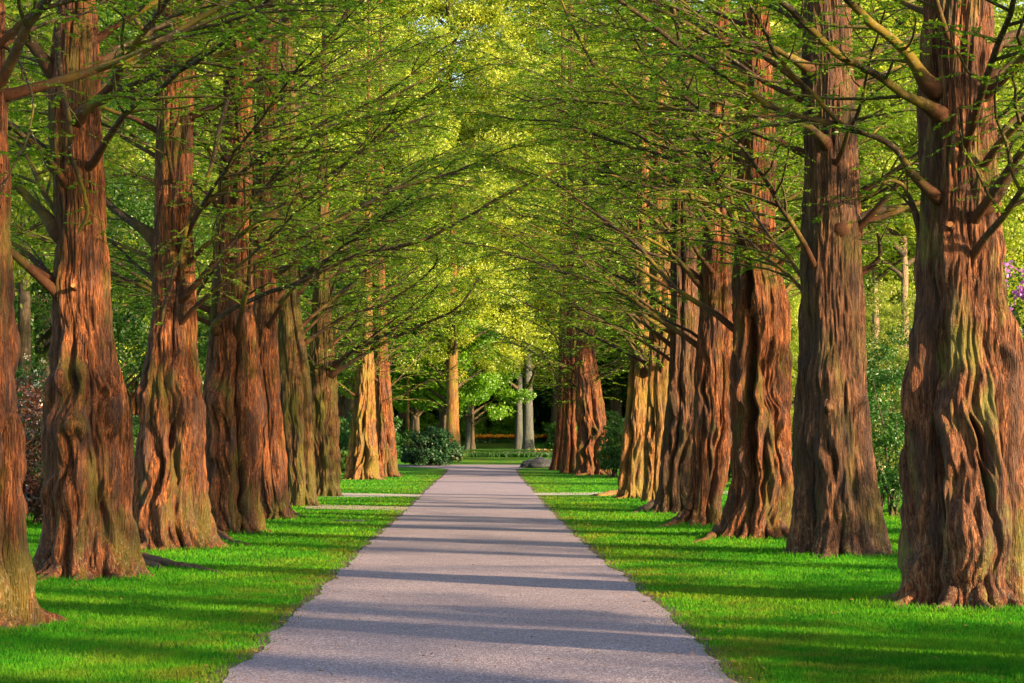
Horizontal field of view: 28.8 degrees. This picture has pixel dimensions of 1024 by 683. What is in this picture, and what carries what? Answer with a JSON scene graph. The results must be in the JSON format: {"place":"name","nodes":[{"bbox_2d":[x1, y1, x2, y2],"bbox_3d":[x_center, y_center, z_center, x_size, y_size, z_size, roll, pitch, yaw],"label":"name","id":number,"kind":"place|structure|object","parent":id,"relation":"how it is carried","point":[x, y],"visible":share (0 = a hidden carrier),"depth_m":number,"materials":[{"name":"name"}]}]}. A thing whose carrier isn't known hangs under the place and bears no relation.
{"place":"outdoors","nodes":[
{"label":"outdoors","id":0,"kind":"place"},
{"bbox_2d":[319,493,420,496],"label":"gravel path","id":1,"kind":"structure","parent":0,"point":[370,494],"depth_m":57.20,"materials":[{"name":"beige gravel"}]},
{"bbox_2d":[223,465,737,682],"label":"path","id":2,"kind":"structure","parent":0,"point":[547,598],"depth_m":18.35,"materials":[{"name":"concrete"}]},
{"bbox_2d":[0,429,1023,682],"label":"ground","id":3,"kind":"structure","parent":0,"point":[404,471],"depth_m":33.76,"materials":[{"name":"green plant"}]},
{"bbox_2d":[17,1,31,478],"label":"beech tree","id":4,"kind":"object","parent":3,"relation":"on","point":[24,320],"visible":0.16,"depth_m":51.80,"materials":[{"name":"green plant"}]},
{"bbox_2d":[5,0,54,321],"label":"woodland tree","id":5,"kind":"object","parent":3,"relation":"on","point":[13,23],"visible":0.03,"depth_m":52.57,"materials":[{"name":"green plant"}]},
{"bbox_2d":[15,353,49,485],"bbox_3d":[-11.512,2.150,46.692,3.344,3.720,2.988,-2,-3,31],"label":"flowering shrub","id":6,"kind":"object","parent":3,"relation":"on","point":[21,372],"visible":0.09,"depth_m":46.42,"materials":[{"name":"green plant"}]},
{"bbox_2d":[16,368,49,523],"bbox_3d":[-9.162,2.032,38.447,2.843,3.066,2.783,-1,-3,19],"label":"russet shrub","id":7,"kind":"object","parent":3,"relation":"on","point":[32,489],"visible":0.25,"depth_m":38.19,"materials":[{"name":"red plant"}]},
{"bbox_2d":[25,427,40,516],"bbox_3d":[-9.967,2.258,37.413,2.438,2.512,2.399,0,-3,-1],"label":"russet shrub","id":8,"kind":"object","parent":3,"relation":"on","point":[28,498],"visible":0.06,"depth_m":37.28,"materials":[{"name":"brown plant"}]},
{"bbox_2d":[4,0,144,307],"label":"woodland tree","id":9,"kind":"object","parent":3,"relation":"on","point":[29,219],"visible":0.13,"depth_m":43.55,"materials":[{"name":"green plant"}]},
{"bbox_2d":[31,411,138,480],"bbox_3d":[-12.089,2.817,55.779,4.343,3.210,3.532,0,-3,-1],"label":"undergrowth shrub","id":10,"kind":"object","parent":3,"relation":"on","point":[135,426],"depth_m":55.53,"materials":[{"name":"green plant"}]},
{"bbox_2d":[4,2,206,433],"bbox_3d":[-14.087,-3.445,58.331,9.782,16.084,10.373,-1,-3,14],"label":"woodland tree","id":11,"kind":"object","parent":3,"relation":"on","point":[41,303],"visible":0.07,"depth_m":57.38,"materials":[{"name":"green plant"}]},
{"bbox_2d":[11,1,219,389],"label":"woodland tree","id":12,"kind":"object","parent":3,"relation":"on","point":[146,219],"visible":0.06,"depth_m":65.96,"materials":[{"name":"green plant"}]},
{"bbox_2d":[10,2,222,381],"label":"woodland tree","id":13,"kind":"object","parent":3,"relation":"on","point":[151,159],"visible":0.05,"depth_m":77.36,"materials":[{"name":"green plant"}]},
{"bbox_2d":[51,171,215,439],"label":"tree","id":14,"kind":"object","parent":3,"relation":"on","point":[134,408],"visible":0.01,"depth_m":87.57,"materials":[{"name":"green plant"}]},
{"bbox_2d":[5,0,362,580],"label":"redwood tree","id":15,"kind":"object","parent":3,"relation":"on","point":[90,527],"visible":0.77,"depth_m":23.36,"materials":[{"name":"red plant"}]},
{"bbox_2d":[112,43,277,408],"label":"woodland tree","id":16,"kind":"object","parent":3,"relation":"on","point":[215,177],"depth_m":91.52,"materials":[{"name":"green plant"}]},
{"bbox_2d":[113,64,278,392],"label":"woodland tree","id":17,"kind":"object","parent":3,"relation":"on","point":[202,371],"visible":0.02,"depth_m":82.04,"materials":[{"name":"green plant"}]},
{"bbox_2d":[0,0,421,628],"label":"redwood tree","id":18,"kind":"object","parent":3,"relation":"on","point":[18,598],"visible":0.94,"depth_m":17.46,"materials":[{"name":"red plant"}]},
{"bbox_2d":[195,0,318,313],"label":"woodland tree","id":19,"kind":"object","parent":3,"relation":"on","point":[306,123],"depth_m":134.47,"materials":[{"name":"green plant"}]},
{"bbox_2d":[8,0,525,519],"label":"redwood tree","id":20,"kind":"object","parent":3,"relation":"on","point":[274,496],"visible":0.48,"depth_m":40.39,"materials":[{"name":"green plant"}]},
{"bbox_2d":[198,120,338,378],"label":"woodland tree","id":21,"kind":"object","parent":3,"relation":"on","point":[302,232],"visible":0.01,"depth_m":108.37,"materials":[{"name":"green plant"}]},
{"bbox_2d":[5,0,538,550],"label":"redwood tree","id":22,"kind":"object","parent":3,"relation":"on","point":[171,504],"visible":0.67,"depth_m":29.27,"materials":[{"name":"green plant"}]},
{"bbox_2d":[201,137,361,395],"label":"woodland tree","id":23,"kind":"object","parent":3,"relation":"on","point":[306,291],"visible":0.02,"depth_m":97.75,"materials":[{"name":"green plant"}]},
{"bbox_2d":[198,0,394,349],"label":"woodland tree","id":24,"kind":"object","parent":3,"relation":"on","point":[311,42],"visible":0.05,"depth_m":122.94,"materials":[{"name":"green plant"}]},
{"bbox_2d":[9,0,594,533],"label":"redwood tree","id":25,"kind":"object","parent":3,"relation":"on","point":[235,414],"visible":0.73,"depth_m":34.27,"materials":[{"name":"green plant"}]},
{"bbox_2d":[104,0,500,505],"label":"redwood tree","id":26,"kind":"object","parent":3,"relation":"on","point":[296,391],"visible":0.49,"depth_m":48.49,"materials":[{"name":"green plant"}]},
{"bbox_2d":[339,420,348,470],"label":"undergrowth shrub","id":27,"kind":"object","parent":3,"relation":"on","point":[344,452],"visible":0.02,"depth_m":91.21,"materials":[{"name":"green plant"}]},
{"bbox_2d":[339,422,350,450],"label":"green shrub","id":28,"kind":"object","parent":3,"relation":"on","point":[344,441],"visible":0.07,"depth_m":98.45,"materials":[{"name":"green plant"}]},
{"bbox_2d":[194,0,496,496],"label":"redwood tree","id":29,"kind":"object","parent":3,"relation":"on","point":[326,368],"visible":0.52,"depth_m":56.48,"materials":[{"name":"green plant"}]},
{"bbox_2d":[305,504,408,510],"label":"worn path","id":30,"kind":"structure","parent":3,"relation":"on","point":[355,507],"depth_m":47.03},
{"bbox_2d":[277,0,458,427],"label":"woodland tree","id":31,"kind":"object","parent":3,"relation":"on","point":[349,405],"visible":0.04,"depth_m":137.46,"materials":[{"name":"green plant"}]},
{"bbox_2d":[299,36,438,430],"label":"woodland tree","id":32,"kind":"object","parent":3,"relation":"on","point":[341,405],"depth_m":148.41,"materials":[{"name":"green plant"}]},
{"bbox_2d":[339,412,419,454],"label":"undergrowth shrub","id":33,"kind":"object","parent":3,"relation":"on","point":[400,438],"visible":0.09,"depth_m":117.20,"materials":[{"name":"green plant"}]},
{"bbox_2d":[301,14,466,398],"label":"woodland tree","id":34,"kind":"object","parent":3,"relation":"on","point":[389,166],"visible":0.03,"depth_m":127.49,"materials":[{"name":"green plant"}]},
{"bbox_2d":[296,0,486,479],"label":"redwood tree","id":35,"kind":"object","parent":3,"relation":"on","point":[362,460],"visible":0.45,"depth_m":80.88,"materials":[{"name":"green plant"}]},
{"bbox_2d":[311,135,499,432],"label":"beech tree","id":36,"kind":"object","parent":3,"relation":"on","point":[462,271],"visible":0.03,"depth_m":123.34,"materials":[{"name":"green plant"}]},
{"bbox_2d":[297,0,514,476],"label":"redwood tree","id":37,"kind":"object","parent":3,"relation":"on","point":[387,450],"visible":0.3,"depth_m":85.93,"materials":[{"name":"green plant"}]},
{"bbox_2d":[406,326,409,453],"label":"beech tree","id":38,"kind":"object","parent":3,"relation":"on","point":[408,425],"visible":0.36,"depth_m":117.81,"materials":[{"name":"brown plant"}]},
{"bbox_2d":[343,283,474,436],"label":"woodland tree","id":39,"kind":"object","parent":3,"relation":"on","point":[403,415],"depth_m":152.36,"materials":[{"name":"green plant"}]},
{"bbox_2d":[393,405,438,424],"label":"evergreen thicket","id":40,"kind":"object","parent":3,"relation":"on","point":[436,412],"visible":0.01,"depth_m":156.23,"materials":[{"name":"green plant"}]},
{"bbox_2d":[356,310,483,432],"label":"woodland tree","id":41,"kind":"object","parent":3,"relation":"on","point":[399,406],"visible":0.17,"depth_m":119.87,"materials":[{"name":"green plant"}]},
{"bbox_2d":[401,412,438,434],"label":"undergrowth shrub","id":42,"kind":"object","parent":3,"relation":"on","point":[424,422],"visible":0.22,"depth_m":150.37,"materials":[{"name":"green plant"}]},
{"bbox_2d":[397,425,465,465],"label":"rhododendron","id":43,"kind":"object","parent":3,"relation":"on","point":[432,441],"visible":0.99,"depth_m":103.29,"materials":[{"name":"green plant"}]},
{"bbox_2d":[388,303,504,428],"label":"woodland tree","id":44,"kind":"object","parent":3,"relation":"on","point":[479,382],"visible":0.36,"depth_m":117.85,"materials":[{"name":"green plant"}]},
{"bbox_2d":[363,0,553,429],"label":"woodland tree","id":45,"kind":"object","parent":3,"relation":"on","point":[480,12],"visible":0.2,"depth_m":139.21,"materials":[{"name":"green plant"}]},
{"bbox_2d":[386,131,538,459],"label":"beech tree","id":46,"kind":"object","parent":3,"relation":"on","point":[456,342],"visible":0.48,"depth_m":115.48,"materials":[{"name":"green plant"}]},
{"bbox_2d":[459,407,490,439],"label":"undergrowth shrub","id":47,"kind":"object","parent":3,"relation":"on","point":[479,428],"visible":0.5,"depth_m":151.54,"materials":[{"name":"green plant"}]},
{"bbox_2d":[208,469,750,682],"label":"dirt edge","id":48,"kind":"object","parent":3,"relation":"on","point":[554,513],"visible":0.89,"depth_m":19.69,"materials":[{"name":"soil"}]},
{"bbox_2d":[429,348,536,451],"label":"woodland tree","id":49,"kind":"object","parent":3,"relation":"on","point":[507,394],"visible":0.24,"depth_m":130.74,"materials":[{"name":"green plant"}]},
{"bbox_2d":[421,63,555,449],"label":"beech tree","id":50,"kind":"object","parent":3,"relation":"on","point":[468,426],"visible":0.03,"depth_m":137.49,"materials":[{"name":"green plant"}]},
{"bbox_2d":[438,304,548,427],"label":"woodland tree","id":51,"kind":"object","parent":3,"relation":"on","point":[491,398],"depth_m":153.77,"materials":[{"name":"green plant"}]},
{"bbox_2d":[459,378,551,433],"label":"evergreen thicket","id":52,"kind":"object","parent":3,"relation":"on","point":[539,409],"visible":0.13,"depth_m":156.50,"materials":[{"name":"green plant"}]},
{"bbox_2d":[466,449,552,456],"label":"daffodils","id":53,"kind":"object","parent":3,"relation":"on","point":[529,453],"visible":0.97,"depth_m":120.11,"materials":[{"name":"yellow plant"}]},
{"bbox_2d":[475,434,546,442],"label":"tulips","id":54,"kind":"object","parent":3,"relation":"on","point":[498,438],"visible":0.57,"depth_m":147.10,"materials":[{"name":"orange plant"}]},
{"bbox_2d":[488,401,535,438],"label":"undergrowth shrub","id":55,"kind":"object","parent":3,"relation":"on","point":[505,422],"visible":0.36,"depth_m":150.91,"materials":[{"name":"green plant"}]},
{"bbox_2d":[434,49,604,451],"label":"beech tree","id":56,"kind":"object","parent":3,"relation":"on","point":[518,424],"visible":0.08,"depth_m":133.05,"materials":[{"name":"green plant"}]},
{"bbox_2d":[439,39,618,452],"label":"beech tree","id":57,"kind":"object","parent":3,"relation":"on","point":[528,437],"visible":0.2,"depth_m":130.65,"materials":[{"name":"green plant"}]},
{"bbox_2d":[520,457,550,467],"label":"rock","id":58,"kind":"object","parent":3,"relation":"on","point":[539,462],"visible":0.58,"depth_m":99.54,"materials":[{"name":"grey stone"}]},
{"bbox_2d":[541,420,548,434],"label":"undergrowth shrub","id":59,"kind":"object","parent":3,"relation":"on","point":[544,426],"visible":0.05,"depth_m":151.52,"materials":[{"name":"green plant"}]},
{"bbox_2d":[453,0,653,442],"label":"woodland tree","id":60,"kind":"object","parent":3,"relation":"on","point":[555,395],"visible":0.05,"depth_m":144.54,"materials":[{"name":"green plant"}]},
{"bbox_2d":[473,29,636,469],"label":"redwood tree","id":61,"kind":"object","parent":3,"relation":"on","point":[556,461],"visible":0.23,"depth_m":96.23,"materials":[{"name":"green plant"}]},
{"bbox_2d":[453,0,671,474],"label":"redwood tree","id":62,"kind":"object","parent":3,"relation":"on","point":[590,406],"visible":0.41,"depth_m":89.00,"materials":[{"name":"green plant"}]},
{"bbox_2d":[472,2,653,472],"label":"redwood tree","id":63,"kind":"object","parent":3,"relation":"on","point":[568,463],"visible":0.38,"depth_m":91.37,"materials":[{"name":"green plant"}]},
{"bbox_2d":[533,43,608,415],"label":"woodland tree","id":64,"kind":"object","parent":3,"relation":"on","point":[543,48],"visible":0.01,"depth_m":170.93,"materials":[{"name":"green plant"}]},
{"bbox_2d":[522,237,629,407],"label":"woodland tree","id":65,"kind":"object","parent":3,"relation":"on","point":[605,386],"visible":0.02,"depth_m":149.54,"materials":[{"name":"green plant"}]},
{"bbox_2d":[539,422,619,451],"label":"evergreen shrub","id":66,"kind":"object","parent":3,"relation":"on","point":[548,445],"visible":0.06,"depth_m":127.81,"materials":[{"name":"green plant"}]},
{"bbox_2d":[586,410,624,476],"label":"evergreen shrub","id":67,"kind":"object","parent":3,"relation":"on","point":[608,448],"visible":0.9,"depth_m":85.82,"materials":[{"name":"green plant"}]},
{"bbox_2d":[566,11,671,424],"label":"woodland tree","id":68,"kind":"object","parent":3,"relation":"on","point":[614,406],"visible":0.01,"depth_m":149.66,"materials":[{"name":"green plant"}]},
{"bbox_2d":[463,0,789,498],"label":"redwood tree","id":69,"kind":"object","parent":3,"relation":"on","point":[631,476],"visible":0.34,"depth_m":54.90,"materials":[{"name":"green plant"}]},
{"bbox_2d":[602,367,668,417],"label":"evergreen thicket","id":70,"kind":"object","parent":3,"relation":"on","point":[623,410],"visible":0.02,"depth_m":156.10,"materials":[{"name":"green plant"}]},
{"bbox_2d":[587,51,702,374],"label":"woodland tree","id":71,"kind":"object","parent":3,"relation":"on","point":[615,334],"visible":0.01,"depth_m":144.80,"materials":[{"name":"green plant"}]},
{"bbox_2d":[443,0,866,501],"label":"redwood tree","id":72,"kind":"object","parent":3,"relation":"on","point":[656,363],"visible":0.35,"depth_m":51.80,"materials":[{"name":"green plant"}]},
{"bbox_2d":[582,32,735,368],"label":"woodland tree","id":73,"kind":"object","parent":3,"relation":"on","point":[624,344],"visible":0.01,"depth_m":144.19,"materials":[{"name":"green plant"}]},
{"bbox_2d":[424,0,917,527],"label":"redwood tree","id":74,"kind":"object","parent":3,"relation":"on","point":[712,436],"visible":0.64,"depth_m":37.77,"materials":[{"name":"green plant"}]},
{"bbox_2d":[429,0,919,513],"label":"redwood tree","id":75,"kind":"object","parent":3,"relation":"on","point":[675,464],"visible":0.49,"depth_m":44.12,"materials":[{"name":"green plant"}]},
{"bbox_2d":[611,31,786,315],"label":"woodland tree","id":76,"kind":"object","parent":3,"relation":"on","point":[695,180],"visible":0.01,"depth_m":139.31,"materials":[{"name":"green plant"}]},
{"bbox_2d":[436,0,1021,542],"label":"redwood tree","id":77,"kind":"object","parent":3,"relation":"on","point":[760,498],"visible":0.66,"depth_m":32.63,"materials":[{"name":"red plant"}]},
{"bbox_2d":[668,1,799,308],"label":"woodland tree","id":78,"kind":"object","parent":3,"relation":"on","point":[772,22],"visible":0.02,"depth_m":144.30,"materials":[{"name":"green plant"}]},
{"bbox_2d":[456,0,1023,558],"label":"redwood tree","id":79,"kind":"object","parent":3,"relation":"on","point":[836,506],"visible":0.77,"depth_m":27.76,"materials":[{"name":"green plant"}]},
{"bbox_2d":[727,454,792,481],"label":"undergrowth shrub","id":80,"kind":"object","parent":3,"relation":"on","point":[729,473],"visible":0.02,"depth_m":76.87,"materials":[{"name":"green plant"}]},
{"bbox_2d":[780,233,800,435],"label":"young tree","id":81,"kind":"object","parent":3,"relation":"on","point":[795,300],"visible":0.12,"depth_m":78.97,"materials":[{"name":"green plant"}]},
{"bbox_2d":[790,325,798,411],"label":"young tree","id":82,"kind":"object","parent":3,"relation":"on","point":[793,344],"visible":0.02,"depth_m":96.99,"materials":[{"name":"green plant"}]},
{"bbox_2d":[566,0,1023,611],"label":"redwood tree","id":83,"kind":"object","parent":3,"relation":"on","point":[960,540],"visible":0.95,"depth_m":19.30,"materials":[{"name":"green plant"}]},
{"bbox_2d":[732,56,890,368],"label":"woodland tree","id":84,"kind":"object","parent":3,"relation":"on","point":[864,282],"depth_m":137.91,"materials":[{"name":"green plant"}]},
{"bbox_2d":[730,47,911,340],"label":"woodland tree","id":85,"kind":"object","parent":3,"relation":"on","point":[866,288],"depth_m":130.70,"materials":[{"name":"green plant"}]},
{"bbox_2d":[791,366,894,430],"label":"evergreen thicket","id":86,"kind":"object","parent":3,"relation":"on","point":[796,371],"depth_m":148.53,"materials":[{"name":"green plant"}]},
{"bbox_2d":[775,0,922,469],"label":"beech tree","id":87,"kind":"object","parent":3,"relation":"on","point":[911,139],"visible":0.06,"depth_m":82.69,"materials":[{"name":"green plant"}]},
{"bbox_2d":[792,323,912,515],"bbox_3d":[7.868,1.671,41.923,3.944,4.132,3.347,-2,-4,40],"label":"dark shrub","id":88,"kind":"object","parent":3,"relation":"on","point":[878,380],"visible":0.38,"depth_m":41.78,"materials":[{"name":"green plant"}]},
{"bbox_2d":[863,275,915,471],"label":"pale shrub","id":89,"kind":"object","parent":3,"relation":"on","point":[884,335],"visible":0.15,"depth_m":66.10,"materials":[{"name":"green plant"}]},
{"bbox_2d":[866,286,912,412],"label":"young tree","id":90,"kind":"object","parent":3,"relation":"on","point":[879,327],"visible":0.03,"depth_m":104.95,"materials":[{"name":"green plant"}]},
{"bbox_2d":[866,280,913,472],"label":"young tree","id":91,"kind":"object","parent":3,"relation":"on","point":[898,306],"visible":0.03,"depth_m":86.35,"materials":[{"name":"green plant"}]},
{"bbox_2d":[879,400,904,492],"bbox_3d":[9.822,1.958,44.093,3.092,3.767,3.278,-3,-4,44],"label":"dark shrub","id":92,"kind":"object","parent":3,"relation":"on","point":[897,445],"depth_m":44.34,"materials":[{"name":"green plant"}]},
{"bbox_2d":[772,0,1023,450],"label":"beech tree","id":93,"kind":"object","parent":3,"relation":"on","point":[902,274],"visible":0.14,"depth_m":81.82,"materials":[{"name":"green plant"}]},
{"bbox_2d":[861,60,1023,336],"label":"woodland tree","id":94,"kind":"object","parent":3,"relation":"on","point":[1008,228],"visible":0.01,"depth_m":122.27,"materials":[{"name":"green plant"}]},
{"bbox_2d":[875,603,1009,610],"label":"soil","id":95,"kind":"structure","parent":3,"relation":"on","point":[933,606],"depth_m":19.11,"materials":[{"name":"brown soil"}]},
{"bbox_2d":[911,87,1023,327],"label":"woodland tree","id":96,"kind":"object","parent":3,"relation":"on","point":[1012,191],"visible":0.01,"depth_m":126.08,"materials":[{"name":"green plant"}]},
{"bbox_2d":[993,0,1019,86],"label":"woodland tree","id":97,"kind":"object","parent":3,"relation":"on","point":[1005,3],"depth_m":167.11,"materials":[{"name":"green plant"}]},
{"bbox_2d":[993,0,1023,331],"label":"woodland tree","id":98,"kind":"object","parent":3,"relation":"on","point":[1016,56],"visible":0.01,"depth_m":151.42,"materials":[{"name":"green plant"}]},
{"bbox_2d":[998,0,1023,83],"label":"woodland tree","id":99,"kind":"object","parent":3,"relation":"on","point":[1021,13],"depth_m":167.03,"materials":[{"name":"green plant"}]},
{"bbox_2d":[999,52,1023,235],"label":"redwood tree","id":100,"kind":"object","parent":3,"relation":"on","point":[1021,232],"visible":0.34,"depth_m":41.84,"materials":[{"name":"green plant"}]},
{"bbox_2d":[1003,260,1023,342],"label":"lilac shrub","id":101,"kind":"object","parent":3,"relation":"on","point":[1019,294],"visible":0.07,"depth_m":33.66,"materials":[{"name":"purple plant"}]},
{"bbox_2d":[534,491,727,494],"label":"gravel path","id":102,"kind":"structure","parent":0,"point":[580,493],"depth_m":59.34,"materials":[{"name":"beige gravel"}]},
{"bbox_2d":[418,0,1022,89],"label":"sky","id":103,"kind":"structure","parent":0,"point":[459,0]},
{"bbox_2d":[1016,307,1023,337],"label":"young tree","id":104,"kind":"object","parent":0,"point":[1022,315],"visible":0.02,"depth_m":98.64,"materials":[{"name":"green plant"}]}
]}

